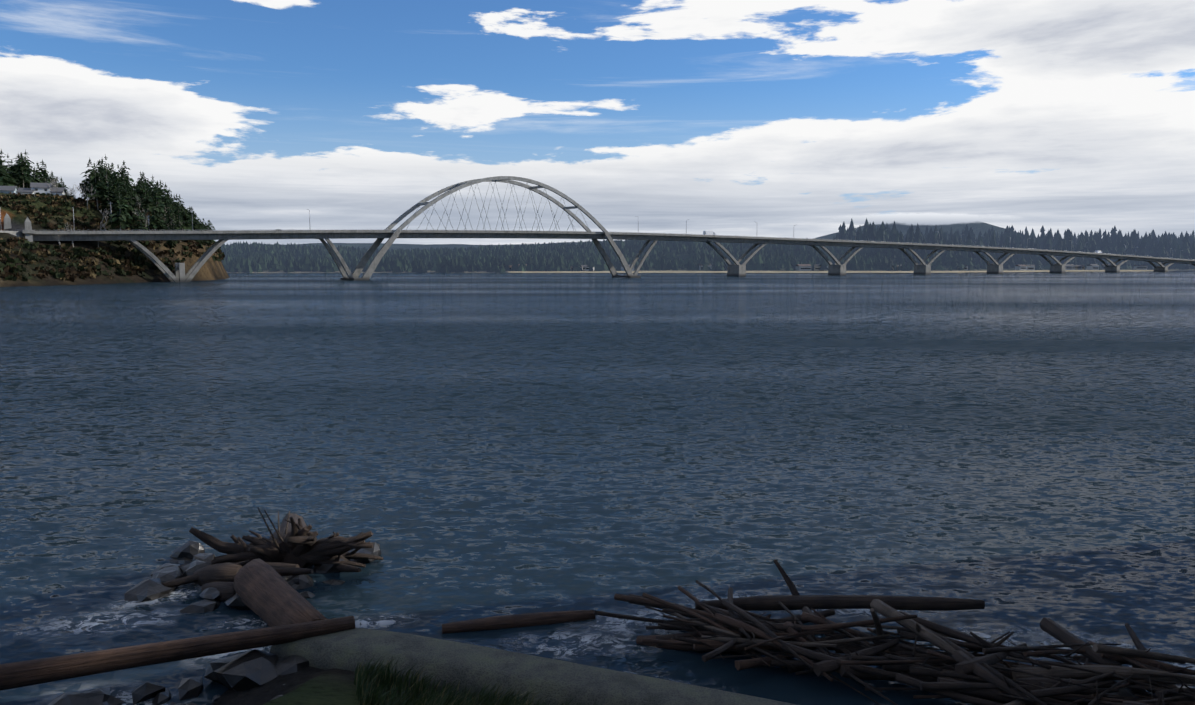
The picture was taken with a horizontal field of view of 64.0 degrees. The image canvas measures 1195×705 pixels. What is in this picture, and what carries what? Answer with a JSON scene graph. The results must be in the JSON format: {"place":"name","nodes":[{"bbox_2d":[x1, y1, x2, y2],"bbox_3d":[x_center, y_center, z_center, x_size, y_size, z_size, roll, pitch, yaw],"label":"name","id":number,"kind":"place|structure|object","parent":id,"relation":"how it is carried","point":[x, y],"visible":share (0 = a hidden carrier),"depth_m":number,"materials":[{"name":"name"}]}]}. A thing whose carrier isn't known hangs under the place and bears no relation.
{"place":"outdoors","nodes":[
{"label":"outdoors","id":0,"kind":"place"},
{"bbox_2d":[0,230,23,237],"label":"bluff road retaining wall","id":1,"kind":"structure","parent":0,"point":[18,233],"depth_m":399.88,"materials":[{"name":"grey concrete"}]},
{"bbox_2d":[0,192,229,286],"bbox_3d":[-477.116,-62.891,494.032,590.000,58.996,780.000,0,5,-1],"label":"bluff terrain","id":2,"kind":"structure","parent":0,"point":[210,269],"depth_m":426.67,"materials":[{"name":"green plant"}]},
{"bbox_2d":[0,186,17,193],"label":"house","id":3,"kind":"structure","parent":2,"relation":"on","point":[9,189],"depth_m":455.33,"materials":[{"name":"grey"}]},
{"bbox_2d":[4,213,34,241],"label":"bridge pylons","id":4,"kind":"object","parent":2,"relation":"on","point":[27,231],"visible":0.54,"depth_m":403.18,"materials":[{"name":"grey concrete"}]},
{"bbox_2d":[16,188,34,194],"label":"house","id":5,"kind":"structure","parent":2,"relation":"on","point":[25,190],"depth_m":461.22,"materials":[{"name":"white"}]},
{"bbox_2d":[30,182,51,195],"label":"house","id":6,"kind":"structure","parent":2,"relation":"on","point":[40,188],"depth_m":465.08,"materials":[{"name":"white"}]},
{"bbox_2d":[51,187,65,195],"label":"house","id":7,"kind":"structure","parent":2,"relation":"on","point":[60,191],"depth_m":470.16,"materials":[{"name":"white"}]},
{"bbox_2d":[0,149,216,248],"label":"trees","id":8,"kind":"object","parent":2,"relation":"on","point":[105,184],"visible":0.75,"depth_m":498.00,"materials":[{"name":"green plant"}]},
{"bbox_2d":[233,558,326,626],"bbox_3d":[-7.712,5.962,22.891,1.064,1.076,5.072,-4,7,-37],"label":"big driftwood log","id":9,"kind":"object","parent":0,"point":[269,595],"visible":0.75,"depth_m":22.43,"materials":[{"name":"brown wood"}]},
{"bbox_2d":[210,666,502,704],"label":"bank terrain","id":10,"kind":"structure","parent":0,"point":[309,685],"depth_m":18.09,"materials":[{"name":"green plant"}]},
{"bbox_2d":[162,507,383,600],"bbox_3d":[-8.950,5.176,27.332,5.650,2.208,6.789,0,5,-1],"label":"driftwood pile","id":11,"kind":"object","parent":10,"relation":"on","point":[292,545],"visible":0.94,"depth_m":26.28,"materials":[{"name":"brown wood"}]},
{"bbox_2d":[354,653,631,704],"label":"bank grass","id":12,"kind":"structure","parent":10,"relation":"on","point":[368,679],"depth_m":16.47,"materials":[{"name":"green plant"}]},
{"bbox_2d":[269,627,795,704],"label":"old concrete seawall beam","id":13,"kind":"structure","parent":10,"relation":"on","point":[470,664],"depth_m":18.43,"materials":[{"name":"grey concrete"}]},
{"bbox_2d":[0,616,354,690],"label":"log","id":14,"kind":"object","parent":13,"relation":"on","point":[31,672],"visible":0.92,"depth_m":19.05,"materials":[{"name":"brown wood"}]},
{"bbox_2d":[48,540,1145,704],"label":"shore rocks","id":15,"kind":"object","parent":10,"relation":"on","point":[247,670],"visible":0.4,"depth_m":19.60,"materials":[{"name":"grey stone"}]},
{"bbox_2d":[0,271,1194,704],"bbox_3d":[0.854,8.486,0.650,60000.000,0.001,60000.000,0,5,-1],"label":"water","id":16,"kind":"structure","parent":0,"point":[1010,449],"depth_m":43.53,"materials":[{"name":"blue liquid"}]},
{"bbox_2d":[314,229,664,280],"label":"arch supports","id":17,"kind":"object","parent":16,"relation":"in","point":[367,274],"visible":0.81,"depth_m":509.08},
{"bbox_2d":[385,176,608,233],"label":"bridge arch","id":18,"kind":"structure","parent":17,"relation":"on","point":[464,184],"depth_m":539.50,"materials":[{"name":"grey metal"}]},
{"bbox_2d":[407,181,587,231],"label":"bridge suspension cables","id":19,"kind":"object","parent":18,"relation":"hanging from","point":[500,211],"visible":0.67,"depth_m":545.41,"materials":[{"name":"grey metal"}]},
{"bbox_2d":[442,610,710,651],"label":"floating driftwood logs","id":20,"kind":"object","parent":16,"relation":"in","point":[514,621],"visible":0.6,"depth_m":22.43,"materials":[{"name":"brown wood"}]},
{"bbox_2d":[7,578,1194,704],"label":"sea foam","id":21,"kind":"object","parent":16,"relation":"on","point":[588,636],"depth_m":22.19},
{"bbox_2d":[116,236,1194,281],"bbox_3d":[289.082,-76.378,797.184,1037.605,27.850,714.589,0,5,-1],"label":"bridge piers","id":22,"kind":"structure","parent":16,"relation":"in","point":[736,268],"depth_m":712.83,"materials":[{"name":"concrete"}]},
{"bbox_2d":[32,230,1194,263],"bbox_3d":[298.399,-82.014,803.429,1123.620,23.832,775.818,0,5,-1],"label":"bridge deck","id":23,"kind":"structure","parent":22,"relation":"on","point":[179,235],"depth_m":545.41,"materials":[{"name":"concrete"}]},
{"bbox_2d":[72,207,1183,257],"bbox_3d":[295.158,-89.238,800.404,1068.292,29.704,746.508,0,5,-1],"label":"bridge light poles","id":24,"kind":"object","parent":23,"relation":"on","point":[637,216],"visible":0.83,"depth_m":476.33,"materials":[{"name":"grey metal"}]},
{"bbox_2d":[79,229,1194,259],"bbox_3d":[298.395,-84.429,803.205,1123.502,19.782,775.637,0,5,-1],"label":"bridge hand rail","id":25,"kind":"object","parent":23,"relation":"on","point":[609,231],"visible":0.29,"depth_m":559.33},
{"bbox_2d":[703,231,715,234],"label":"box truck","id":26,"kind":"object","parent":23,"relation":"on","point":[708,232],"visible":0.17,"depth_m":636.00,"materials":[{"name":"white metal"}]},
{"bbox_2d":[593,559,1194,704],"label":"driftwood pile","id":27,"kind":"object","parent":16,"relation":"in","point":[956,671],"visible":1,"depth_m":19.57,"materials":[{"name":"brown wood"}]},
{"bbox_2d":[0,0,1194,244],"label":"sky","id":28,"kind":"structure","parent":0,"point":[752,118],"materials":[{"name":"blue"}]},
{"bbox_2d":[226,241,1194,272],"bbox_3d":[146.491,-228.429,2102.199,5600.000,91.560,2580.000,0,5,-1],"label":"shore terrain","id":29,"kind":"structure","parent":0,"point":[684,255],"depth_m":1083.57,"materials":[{"name":"green plant"}]},
{"bbox_2d":[220,218,1194,272],"bbox_3d":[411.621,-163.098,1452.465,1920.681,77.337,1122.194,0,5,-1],"label":"forest trees","id":30,"kind":"object","parent":29,"relation":"on","point":[489,258],"visible":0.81,"depth_m":1073.60,"materials":[{"name":"green plant"}]},
{"bbox_2d":[500,264,1147,270],"bbox_3d":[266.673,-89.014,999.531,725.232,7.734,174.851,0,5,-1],"label":"town buildings","id":31,"kind":"structure","parent":29,"relation":"on","point":[803,267],"depth_m":1019.62,"materials":[{"name":"grey"}]},
{"bbox_2d":[508,270,1153,272],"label":"sand beach","id":32,"kind":"structure","parent":0,"point":[793,271],"depth_m":886.35,"materials":[{"name":"beige sand"}]},
{"bbox_2d":[803,212,1021,224],"bbox_3d":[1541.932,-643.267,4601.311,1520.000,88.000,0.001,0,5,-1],"label":"cloud","id":33,"kind":"structure","parent":0,"point":[930,218],"depth_m":4601.85,"materials":[{"name":"white"}]},
{"bbox_2d":[815,222,1017,239],"bbox_3d":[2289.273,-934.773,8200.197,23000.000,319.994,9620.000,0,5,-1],"label":"hills","id":34,"kind":"structure","parent":0,"point":[978,227],"depth_m":5783.37,"materials":[{"name":"green plant"}]}
]}

